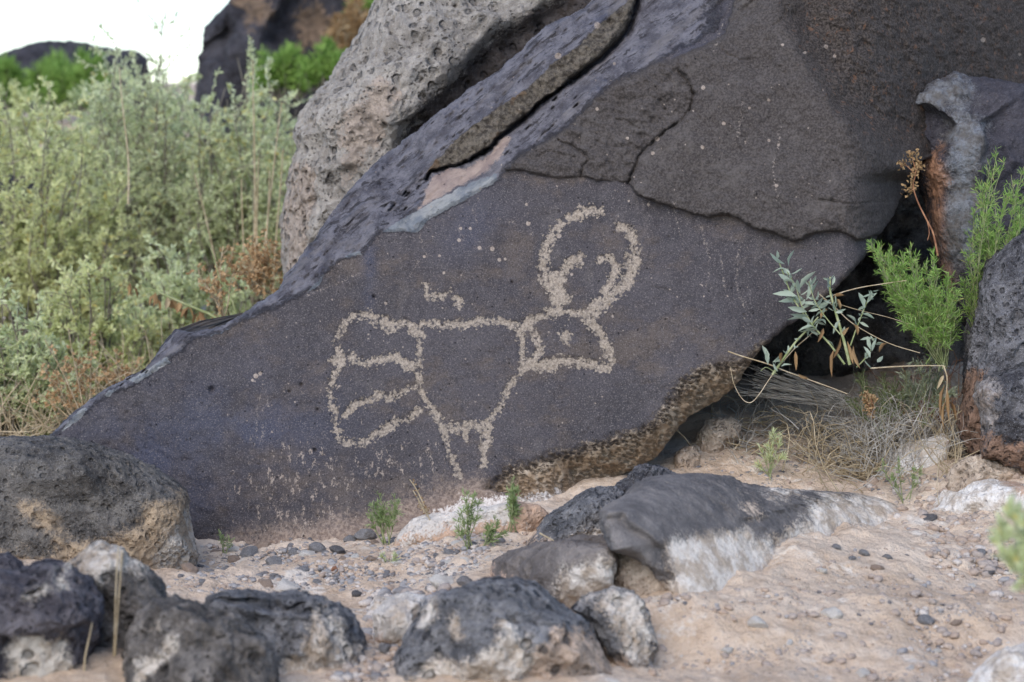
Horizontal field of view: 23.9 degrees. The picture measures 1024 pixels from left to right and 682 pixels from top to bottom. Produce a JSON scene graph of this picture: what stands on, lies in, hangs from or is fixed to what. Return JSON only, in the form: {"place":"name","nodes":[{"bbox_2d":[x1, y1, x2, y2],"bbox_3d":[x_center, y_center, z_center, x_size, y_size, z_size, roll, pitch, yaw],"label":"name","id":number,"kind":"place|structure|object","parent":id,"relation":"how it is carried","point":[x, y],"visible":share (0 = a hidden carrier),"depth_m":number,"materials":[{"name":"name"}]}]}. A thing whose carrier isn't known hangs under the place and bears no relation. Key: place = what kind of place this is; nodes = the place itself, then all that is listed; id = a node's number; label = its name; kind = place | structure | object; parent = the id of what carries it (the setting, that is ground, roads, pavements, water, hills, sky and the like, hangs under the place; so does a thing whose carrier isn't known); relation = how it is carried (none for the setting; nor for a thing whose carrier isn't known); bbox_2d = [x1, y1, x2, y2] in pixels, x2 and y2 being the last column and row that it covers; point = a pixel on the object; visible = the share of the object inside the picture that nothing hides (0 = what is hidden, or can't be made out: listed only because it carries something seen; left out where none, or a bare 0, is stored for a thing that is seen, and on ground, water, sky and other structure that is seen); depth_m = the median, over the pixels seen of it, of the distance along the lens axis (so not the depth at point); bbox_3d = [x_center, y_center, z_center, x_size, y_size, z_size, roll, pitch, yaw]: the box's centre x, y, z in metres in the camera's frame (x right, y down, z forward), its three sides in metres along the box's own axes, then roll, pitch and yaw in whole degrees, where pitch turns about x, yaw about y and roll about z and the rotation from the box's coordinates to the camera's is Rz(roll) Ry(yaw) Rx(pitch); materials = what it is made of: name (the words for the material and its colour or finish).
{"place":"outdoors","nodes":[
{"label":"outdoors","id":0,"kind":"place"},
{"bbox_2d":[0,0,227,82],"label":"sky","id":1,"kind":"structure","parent":0,"point":[22,22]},
{"bbox_2d":[195,105,235,167],"bbox_3d":[-0.969,-0.578,7.905,0.141,0.389,0.541,-1,5,-8],"label":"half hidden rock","id":2,"kind":"object","parent":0,"point":[206,114],"visible":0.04,"depth_m":7.77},
{"bbox_2d":[0,82,1023,681],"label":"ground","id":3,"kind":"structure","parent":0,"point":[802,556],"depth_m":3.36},
{"bbox_2d":[0,551,23,569],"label":"corner stone","id":4,"kind":"object","parent":3,"relation":"on","point":[8,559],"visible":0.45,"depth_m":3.07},
{"bbox_2d":[0,172,40,270],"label":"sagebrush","id":5,"kind":"object","parent":3,"relation":"on","point":[31,185],"visible":0.07,"depth_m":7.15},
{"bbox_2d":[0,45,85,110],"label":"green shrub","id":6,"kind":"object","parent":3,"relation":"on","point":[9,68],"visible":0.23,"depth_m":10.91,"materials":[{"name":"green plant"}]},
{"bbox_2d":[0,277,98,436],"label":"sagebrush","id":7,"kind":"object","parent":3,"relation":"on","point":[21,353],"visible":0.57,"depth_m":4.94,"materials":[{"name":"green plant"}]},
{"bbox_2d":[0,558,104,679],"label":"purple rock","id":8,"kind":"object","parent":3,"relation":"on","point":[51,610],"visible":0.93,"depth_m":2.83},
{"bbox_2d":[31,328,101,418],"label":"dry flower stalk","id":9,"kind":"object","parent":3,"relation":"on","point":[70,395],"visible":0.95,"depth_m":4.76,"materials":[{"name":"plant"}]},
{"bbox_2d":[0,39,149,113],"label":"horizon rock","id":10,"kind":"object","parent":3,"relation":"on","point":[26,55],"visible":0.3,"depth_m":12.05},
{"bbox_2d":[34,44,119,114],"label":"green shrub","id":11,"kind":"object","parent":3,"relation":"on","point":[64,82],"visible":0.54,"depth_m":10.44,"materials":[{"name":"green plant"}]},
{"bbox_2d":[0,78,154,215],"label":"sagebrush","id":12,"kind":"object","parent":3,"relation":"on","point":[16,94],"visible":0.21,"depth_m":7.82,"materials":[{"name":"green plant"}]},
{"bbox_2d":[0,316,162,436],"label":"dry grass tuft","id":13,"kind":"object","parent":3,"relation":"on","point":[42,425],"visible":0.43,"depth_m":4.88,"materials":[{"name":"plant"}]},
{"bbox_2d":[0,75,167,363],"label":"sagebrush","id":14,"kind":"object","parent":3,"relation":"on","point":[34,242],"visible":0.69,"depth_m":5.99,"materials":[{"name":"green plant"}]},
{"bbox_2d":[15,252,160,416],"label":"sagebrush","id":15,"kind":"object","parent":3,"relation":"on","point":[80,330],"visible":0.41,"depth_m":5.34,"materials":[{"name":"green plant"}]},
{"bbox_2d":[21,308,173,412],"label":"dry grass tuft","id":16,"kind":"object","parent":3,"relation":"on","point":[122,360],"visible":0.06,"depth_m":5.11,"materials":[{"name":"plant"}]},
{"bbox_2d":[0,435,199,569],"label":"rounded boulder","id":17,"kind":"object","parent":3,"relation":"on","point":[65,499],"visible":0.65,"depth_m":3.64,"materials":[{"name":"stone"}]},
{"bbox_2d":[83,546,122,670],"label":"straw stalk","id":18,"kind":"object","parent":3,"relation":"on","point":[114,637],"visible":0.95,"depth_m":2.90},
{"bbox_2d":[68,540,166,649],"bbox_3d":[-0.497,0.329,3.037,0.137,0.169,0.190,0,5,0],"label":"white topped rock","id":19,"kind":"object","parent":3,"relation":"on","point":[142,585],"visible":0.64,"depth_m":2.96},
{"bbox_2d":[93,348,143,386],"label":"dry flower stalk","id":20,"kind":"object","parent":3,"relation":"on","point":[113,376],"visible":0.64,"depth_m":4.88,"materials":[{"name":"plant"}]},
{"bbox_2d":[9,19,250,317],"bbox_3d":[-1.024,-0.443,6.554,0.675,0.848,0.456,0,5,0],"label":"sagebrush","id":21,"kind":"object","parent":3,"relation":"on","point":[110,104],"visible":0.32,"depth_m":6.50,"materials":[{"name":"green plant"}]},
{"bbox_2d":[114,74,148,126],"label":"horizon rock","id":22,"kind":"object","parent":3,"relation":"on","point":[123,83],"visible":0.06,"depth_m":10.09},
{"bbox_2d":[50,65,246,212],"bbox_3d":[-1.226,-0.678,8.260,0.755,0.526,0.505,0,5,0],"label":"sagebrush","id":23,"kind":"object","parent":3,"relation":"on","point":[75,96],"visible":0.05,"depth_m":8.20,"materials":[{"name":"green plant"}]},
{"bbox_2d":[95,0,205,310],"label":"sagebrush","id":24,"kind":"object","parent":3,"relation":"on","point":[157,161],"visible":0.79,"depth_m":6.39,"materials":[{"name":"green plant"}]},
{"bbox_2d":[98,227,265,365],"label":"sagebrush","id":25,"kind":"object","parent":3,"relation":"on","point":[173,283],"visible":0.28,"depth_m":5.56,"materials":[{"name":"green plant"}]},
{"bbox_2d":[127,230,236,322],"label":"drooping stalk","id":26,"kind":"object","parent":3,"relation":"on","point":[171,303],"visible":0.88,"depth_m":4.95,"materials":[{"name":"beige plant"}]},
{"bbox_2d":[181,563,198,572],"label":"stone","id":27,"kind":"object","parent":3,"relation":"on","point":[188,567],"visible":0.89,"depth_m":3.65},
{"bbox_2d":[120,593,279,681],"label":"rough rock","id":28,"kind":"object","parent":3,"relation":"on","point":[175,637],"visible":0.99,"depth_m":2.79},
{"bbox_2d":[119,59,283,314],"bbox_3d":[-0.719,-0.355,5.599,0.382,0.592,0.055,0,5,0],"label":"straw tuft","id":29,"kind":"object","parent":3,"relation":"on","point":[256,220],"visible":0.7,"depth_m":5.60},
{"bbox_2d":[185,239,240,316],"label":"dry flower stalk","id":30,"kind":"object","parent":3,"relation":"on","point":[219,296],"visible":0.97,"depth_m":5.00,"materials":[{"name":"plant"}]},
{"bbox_2d":[218,529,234,553],"bbox_3d":[-0.462,0.324,3.903,0.030,0.045,0.024,-1,5,-15],"label":"green sprout","id":31,"kind":"object","parent":3,"relation":"on","point":[221,537],"visible":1,"depth_m":3.90,"materials":[{"name":"green plant"}]},
{"bbox_2d":[147,35,312,315],"bbox_3d":[-0.696,-0.415,6.395,0.536,0.786,0.405,0,5,0],"label":"sagebrush","id":32,"kind":"object","parent":3,"relation":"on","point":[225,230],"visible":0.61,"depth_m":6.32,"materials":[{"name":"green plant"}]},
{"bbox_2d":[228,555,239,562],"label":"stone","id":33,"kind":"object","parent":3,"relation":"on","point":[233,558],"visible":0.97,"depth_m":3.85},
{"bbox_2d":[198,76,296,214],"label":"sagebrush","id":34,"kind":"object","parent":3,"relation":"on","point":[269,120],"visible":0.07,"depth_m":7.48,"materials":[{"name":"green plant"}]},
{"bbox_2d":[239,546,257,557],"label":"stone","id":35,"kind":"object","parent":3,"relation":"on","point":[247,551],"visible":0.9,"depth_m":3.87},
{"bbox_2d":[231,228,282,295],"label":"dry flower stalk","id":36,"kind":"object","parent":3,"relation":"on","point":[260,272],"visible":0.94,"depth_m":5.05,"materials":[{"name":"plant"}]},
{"bbox_2d":[254,539,270,548],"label":"stone","id":37,"kind":"object","parent":3,"relation":"on","point":[263,543],"visible":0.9,"depth_m":3.91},
{"bbox_2d":[258,579,273,587],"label":"stone","id":38,"kind":"object","parent":3,"relation":"on","point":[265,582],"visible":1,"depth_m":3.57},
{"bbox_2d":[189,0,347,179],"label":"horizon rock","id":39,"kind":"object","parent":3,"relation":"on","point":[232,25],"visible":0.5,"depth_m":8.94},
{"bbox_2d":[321,0,368,50],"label":"dry shrub","id":40,"kind":"object","parent":39,"relation":"on","point":[350,20],"visible":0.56,"depth_m":8.57,"materials":[{"name":"brown plant"}]},
{"bbox_2d":[265,556,281,564],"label":"stone","id":41,"kind":"object","parent":3,"relation":"on","point":[271,560],"visible":0.7,"depth_m":3.75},
{"bbox_2d":[248,38,312,101],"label":"green shrub","id":42,"kind":"object","parent":3,"relation":"on","point":[283,74],"visible":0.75,"depth_m":8.36,"materials":[{"name":"green plant"}]},
{"bbox_2d":[204,588,367,674],"bbox_3d":[-0.289,0.408,3.089,0.215,0.204,0.264,0,5,0],"label":"ledged rock","id":43,"kind":"object","parent":3,"relation":"on","point":[307,631],"visible":0.73,"depth_m":2.98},
{"bbox_2d":[274,579,299,591],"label":"stone","id":44,"kind":"object","parent":3,"relation":"on","point":[284,584],"visible":0.66,"depth_m":3.56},
{"bbox_2d":[298,550,314,556],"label":"stone","id":45,"kind":"object","parent":3,"relation":"on","point":[303,553],"visible":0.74,"depth_m":3.79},
{"bbox_2d":[308,542,325,552],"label":"stone","id":46,"kind":"object","parent":3,"relation":"on","point":[316,547],"visible":0.81,"depth_m":3.83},
{"bbox_2d":[294,33,346,91],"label":"green shrub","id":47,"kind":"object","parent":3,"relation":"on","point":[321,65],"visible":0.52,"depth_m":8.17,"materials":[{"name":"green plant"}]},
{"bbox_2d":[329,545,345,553],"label":"stone","id":48,"kind":"object","parent":3,"relation":"on","point":[337,549],"visible":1,"depth_m":3.75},
{"bbox_2d":[342,0,373,19],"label":"green shrub","id":49,"kind":"object","parent":3,"relation":"on","point":[368,4],"visible":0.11,"depth_m":8.77,"materials":[{"name":"green plant"}]},
{"bbox_2d":[354,529,376,540],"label":"stone","id":50,"kind":"object","parent":3,"relation":"on","point":[364,534],"visible":0.94,"depth_m":3.91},
{"bbox_2d":[368,595,389,610],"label":"caliche block","id":51,"kind":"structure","parent":3,"relation":"on","point":[376,602],"depth_m":3.37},
{"bbox_2d":[365,490,402,544],"bbox_3d":[-0.203,0.282,3.839,0.068,0.097,0.045,0,5,0],"label":"green sprout","id":52,"kind":"object","parent":3,"relation":"on","point":[382,518],"visible":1,"depth_m":3.84,"materials":[{"name":"green plant"}]},
{"bbox_2d":[378,643,391,653],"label":"stone","id":53,"kind":"object","parent":3,"relation":"on","point":[383,648],"visible":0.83,"depth_m":3.07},
{"bbox_2d":[378,551,399,561],"bbox_3d":[-0.186,0.332,3.659,0.036,0.032,0.024,0,5,0],"label":"green sprout","id":54,"kind":"object","parent":3,"relation":"on","point":[394,554],"visible":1,"depth_m":3.66,"materials":[{"name":"green plant"}]},
{"bbox_2d":[372,592,427,643],"bbox_3d":[-0.145,0.374,3.172,0.077,0.094,0.145,0,5,0],"label":"caliche block","id":55,"kind":"object","parent":3,"relation":"on","point":[394,616],"depth_m":3.12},
{"bbox_2d":[409,478,430,519],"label":"dry flower stalk","id":56,"kind":"object","parent":3,"relation":"on","point":[423,506],"visible":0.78,"depth_m":3.80,"materials":[{"name":"plant"}]},
{"bbox_2d":[279,0,590,275],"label":"pitted boulder","id":57,"kind":"object","parent":3,"relation":"on","point":[402,70],"visible":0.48,"depth_m":4.61,"materials":[{"name":"stone"}]},
{"bbox_2d":[429,574,453,588],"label":"stone","id":58,"kind":"object","parent":3,"relation":"on","point":[436,580],"visible":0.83,"depth_m":3.47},
{"bbox_2d":[456,575,472,585],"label":"stone","id":59,"kind":"object","parent":3,"relation":"on","point":[463,580],"visible":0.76,"depth_m":3.45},
{"bbox_2d":[452,488,482,549],"bbox_3d":[-0.063,0.270,3.659,0.058,0.105,0.032,-4,6,-37],"label":"green sprout","id":60,"kind":"object","parent":3,"relation":"on","point":[471,518],"visible":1,"depth_m":3.65,"materials":[{"name":"green plant"}]},
{"bbox_2d":[393,501,547,546],"bbox_3d":[-0.066,0.297,3.802,0.257,0.100,0.100,1,5,8],"label":"caliche ledge","id":61,"kind":"object","parent":3,"relation":"on","point":[422,528],"visible":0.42,"depth_m":3.76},
{"bbox_2d":[482,516,508,545],"bbox_3d":[-0.027,0.291,3.663,0.051,0.062,0.036,0,5,0],"label":"green sprout","id":62,"kind":"object","parent":3,"relation":"on","point":[488,533],"visible":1,"depth_m":3.66,"materials":[{"name":"green plant"}]},
{"bbox_2d":[392,575,611,681],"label":"front rock","id":63,"kind":"object","parent":3,"relation":"on","point":[498,628],"visible":0.98,"depth_m":2.88,"materials":[{"name":"stone"}]},
{"bbox_2d":[504,475,522,532],"bbox_3d":[0.003,0.254,3.738,0.034,0.096,0.036,0,5,0],"label":"green sprout","id":64,"kind":"object","parent":3,"relation":"on","point":[512,501],"visible":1,"depth_m":3.74,"materials":[{"name":"green plant"}]},
{"bbox_2d":[50,0,1023,544],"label":"petroglyph boulder","id":65,"kind":"object","parent":3,"relation":"on","point":[542,264],"visible":0.91,"depth_m":4.05,"materials":[{"name":"stone"}]},
{"bbox_2d":[489,539,617,609],"bbox_3d":[0.059,0.330,3.381,0.134,0.144,0.395,-2,5,-21],"label":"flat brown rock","id":66,"kind":"object","parent":3,"relation":"on","point":[568,573],"visible":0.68,"depth_m":3.24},
{"bbox_2d":[524,485,624,545],"bbox_3d":[0.091,0.305,3.723,0.190,0.178,0.272,0,5,0],"label":"pitted rock","id":67,"kind":"object","parent":3,"relation":"on","point":[579,513],"visible":0.48,"depth_m":3.61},
{"bbox_2d":[566,534,606,543],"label":"smooth stone","id":68,"kind":"object","parent":3,"relation":"on","point":[598,538],"visible":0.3,"depth_m":3.38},
{"bbox_2d":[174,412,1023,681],"bbox_3d":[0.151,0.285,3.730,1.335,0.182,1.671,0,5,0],"label":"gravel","id":69,"kind":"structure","parent":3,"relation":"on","point":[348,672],"depth_m":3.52,"materials":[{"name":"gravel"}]},
{"bbox_2d":[570,586,658,667],"bbox_3d":[0.131,0.375,3.091,0.114,0.131,0.144,0,5,0],"label":"crusted stone","id":70,"kind":"object","parent":3,"relation":"on","point":[618,619],"visible":0.88,"depth_m":3.04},
{"bbox_2d":[613,553,665,595],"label":"earth bank","id":71,"kind":"structure","parent":3,"relation":"on","point":[637,577],"depth_m":3.25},
{"bbox_2d":[615,463,675,492],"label":"knobbly rock","id":72,"kind":"object","parent":3,"relation":"on","point":[639,472],"visible":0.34,"depth_m":3.75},
{"bbox_2d":[673,445,700,467],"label":"tan rock","id":73,"kind":"object","parent":3,"relation":"on","point":[686,456],"visible":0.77,"depth_m":4.05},
{"bbox_2d":[696,416,741,453],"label":"tan rock","id":74,"kind":"object","parent":3,"relation":"on","point":[709,437],"visible":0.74,"depth_m":4.11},
{"bbox_2d":[720,647,733,653],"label":"stone","id":75,"kind":"object","parent":3,"relation":"on","point":[728,650],"visible":1,"depth_m":3.09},
{"bbox_2d":[599,473,900,593],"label":"flat slab","id":76,"kind":"structure","parent":3,"relation":"on","point":[678,533],"depth_m":3.35,"materials":[{"name":"stone"}]},
{"bbox_2d":[747,616,767,627],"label":"stone","id":77,"kind":"object","parent":3,"relation":"on","point":[756,622],"visible":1,"depth_m":3.13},
{"bbox_2d":[709,386,809,463],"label":"dry grass tuft","id":78,"kind":"object","parent":3,"relation":"on","point":[751,425],"visible":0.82,"depth_m":4.17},
{"bbox_2d":[752,426,787,479],"bbox_3d":[0.429,0.186,4.000,0.064,0.089,0.041,0,5,0],"label":"green sprout","id":79,"kind":"object","parent":3,"relation":"on","point":[770,454],"visible":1,"depth_m":4.00,"materials":[{"name":"green plant"}]},
{"bbox_2d":[676,348,891,475],"bbox_3d":[0.459,0.123,4.144,0.548,0.221,0.334,-3,6,-30],"label":"dry grass tuft","id":80,"kind":"object","parent":3,"relation":"on","point":[754,444],"visible":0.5,"depth_m":4.13,"materials":[{"name":"plant"}]},
{"bbox_2d":[735,365,861,413],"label":"dry grass tuft","id":81,"kind":"object","parent":3,"relation":"on","point":[822,397],"visible":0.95,"depth_m":4.10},
{"bbox_2d":[696,372,964,481],"bbox_3d":[0.564,0.129,4.210,0.502,0.188,0.543,0,5,0],"label":"dry grass tuft","id":82,"kind":"object","parent":3,"relation":"on","point":[792,411],"visible":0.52,"depth_m":4.18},
{"bbox_2d":[820,607,842,618],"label":"stone","id":83,"kind":"object","parent":3,"relation":"on","point":[833,613],"visible":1,"depth_m":3.19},
{"bbox_2d":[728,250,955,427],"bbox_3d":[0.536,-0.004,3.923,0.368,0.289,0.052,0,5,0],"label":"silver leaved plant","id":84,"kind":"object","parent":3,"relation":"on","point":[849,351],"visible":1,"depth_m":3.92,"materials":[{"name":"green plant"}]},
{"bbox_2d":[751,386,951,491],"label":"dry grass tuft","id":85,"kind":"object","parent":3,"relation":"on","point":[815,444],"visible":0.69,"depth_m":4.04,"materials":[{"name":"plant"}]},
{"bbox_2d":[742,164,964,377],"bbox_3d":[0.755,-0.090,4.997,0.728,0.651,0.513,0,5,0],"label":"hidden boulder","id":86,"kind":"object","parent":3,"relation":"on","point":[905,227],"visible":0.09,"depth_m":4.78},
{"bbox_2d":[855,668,870,677],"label":"stone","id":87,"kind":"object","parent":3,"relation":"on","point":[862,672],"visible":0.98,"depth_m":3.05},
{"bbox_2d":[779,372,967,492],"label":"dry grass tuft","id":88,"kind":"object","parent":3,"relation":"on","point":[868,473],"visible":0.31,"depth_m":4.04,"materials":[{"name":"plant"}]},
{"bbox_2d":[768,377,980,490],"bbox_3d":[0.604,0.149,4.007,0.357,0.182,0.427,0,5,0],"label":"dry grass tuft","id":89,"kind":"object","parent":3,"relation":"on","point":[903,426],"visible":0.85,"depth_m":3.98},
{"bbox_2d":[859,390,877,419],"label":"dry flower stalk","id":90,"kind":"object","parent":89,"relation":"on","point":[866,394],"visible":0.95,"depth_m":4.00,"materials":[{"name":"orange plant"}]},
{"bbox_2d":[870,564,884,570],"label":"stone","id":91,"kind":"object","parent":3,"relation":"on","point":[873,567],"visible":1,"depth_m":3.41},
{"bbox_2d":[844,369,916,438],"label":"green shrub","id":92,"kind":"object","parent":3,"relation":"on","point":[893,393],"visible":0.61,"depth_m":4.12,"materials":[{"name":"green plant"}]},
{"bbox_2d":[811,364,977,480],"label":"dry grass tuft","id":93,"kind":"object","parent":3,"relation":"on","point":[927,428],"visible":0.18,"depth_m":4.12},
{"bbox_2d":[877,455,922,503],"bbox_3d":[0.622,0.223,3.883,0.080,0.078,0.030,0,5,5],"label":"green sprout","id":94,"kind":"object","parent":3,"relation":"on","point":[893,478],"visible":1,"depth_m":3.88,"materials":[{"name":"green plant"}]},
{"bbox_2d":[857,350,962,446],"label":"dry grass tuft","id":95,"kind":"object","parent":3,"relation":"on","point":[952,402],"visible":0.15,"depth_m":4.32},
{"bbox_2d":[875,433,949,479],"bbox_3d":[0.666,0.205,4.046,0.106,0.110,0.170,-3,6,-31],"label":"white rock","id":96,"kind":"object","parent":3,"relation":"on","point":[920,461],"visible":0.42,"depth_m":3.99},
{"bbox_2d":[864,239,966,370],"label":"green shrub","id":97,"kind":"object","parent":3,"relation":"on","point":[927,325],"visible":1,"depth_m":3.96,"materials":[{"name":"green plant"}]},
{"bbox_2d":[896,148,938,255],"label":"dry flower stalk","id":98,"kind":"object","parent":3,"relation":"on","point":[915,167],"visible":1,"depth_m":4.00,"materials":[{"name":"dried plant stem"},{"name":"dried flower"}]},
{"bbox_2d":[889,354,961,427],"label":"green shrub","id":99,"kind":"object","parent":3,"relation":"on","point":[923,389],"visible":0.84,"depth_m":4.04,"materials":[{"name":"green plant"}]},
{"bbox_2d":[917,614,934,624],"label":"stone","id":100,"kind":"object","parent":3,"relation":"on","point":[924,619],"visible":1,"depth_m":3.21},
{"bbox_2d":[922,514,937,520],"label":"stone","id":101,"kind":"object","parent":3,"relation":"on","point":[931,517],"visible":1,"depth_m":3.73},
{"bbox_2d":[907,404,979,502],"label":"dry grass tuft","id":102,"kind":"object","parent":3,"relation":"on","point":[959,448],"visible":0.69,"depth_m":3.92,"materials":[{"name":"plant"}]},
{"bbox_2d":[914,71,1023,325],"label":"fractured block","id":103,"kind":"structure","parent":3,"relation":"on","point":[971,122],"depth_m":4.22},
{"bbox_2d":[931,478,1023,513],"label":"white rock","id":104,"kind":"object","parent":3,"relation":"on","point":[990,495],"visible":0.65,"depth_m":3.75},
{"bbox_2d":[945,454,1023,491],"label":"crumbling rock","id":105,"kind":"object","parent":3,"relation":"on","point":[963,473],"visible":0.58,"depth_m":3.83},
{"bbox_2d":[956,146,1023,333],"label":"green shrub","id":106,"kind":"object","parent":3,"relation":"on","point":[994,246],"visible":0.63,"depth_m":4.06,"materials":[{"name":"green plant"}]},
{"bbox_2d":[957,232,1023,456],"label":"boulder","id":107,"kind":"object","parent":3,"relation":"on","point":[994,341],"visible":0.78,"depth_m":3.90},
{"bbox_2d":[967,642,1023,681],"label":"white rock","id":108,"kind":"object","parent":3,"relation":"on","point":[1005,664],"visible":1,"depth_m":2.91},
{"bbox_2d":[973,367,1023,473],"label":"jutting rock","id":109,"kind":"object","parent":3,"relation":"on","point":[998,398],"visible":0.97,"depth_m":3.80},
{"bbox_2d":[988,491,1023,590],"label":"green sprout","id":110,"kind":"object","parent":3,"relation":"on","point":[1011,556],"visible":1,"depth_m":2.35,"materials":[{"name":"green plant"}]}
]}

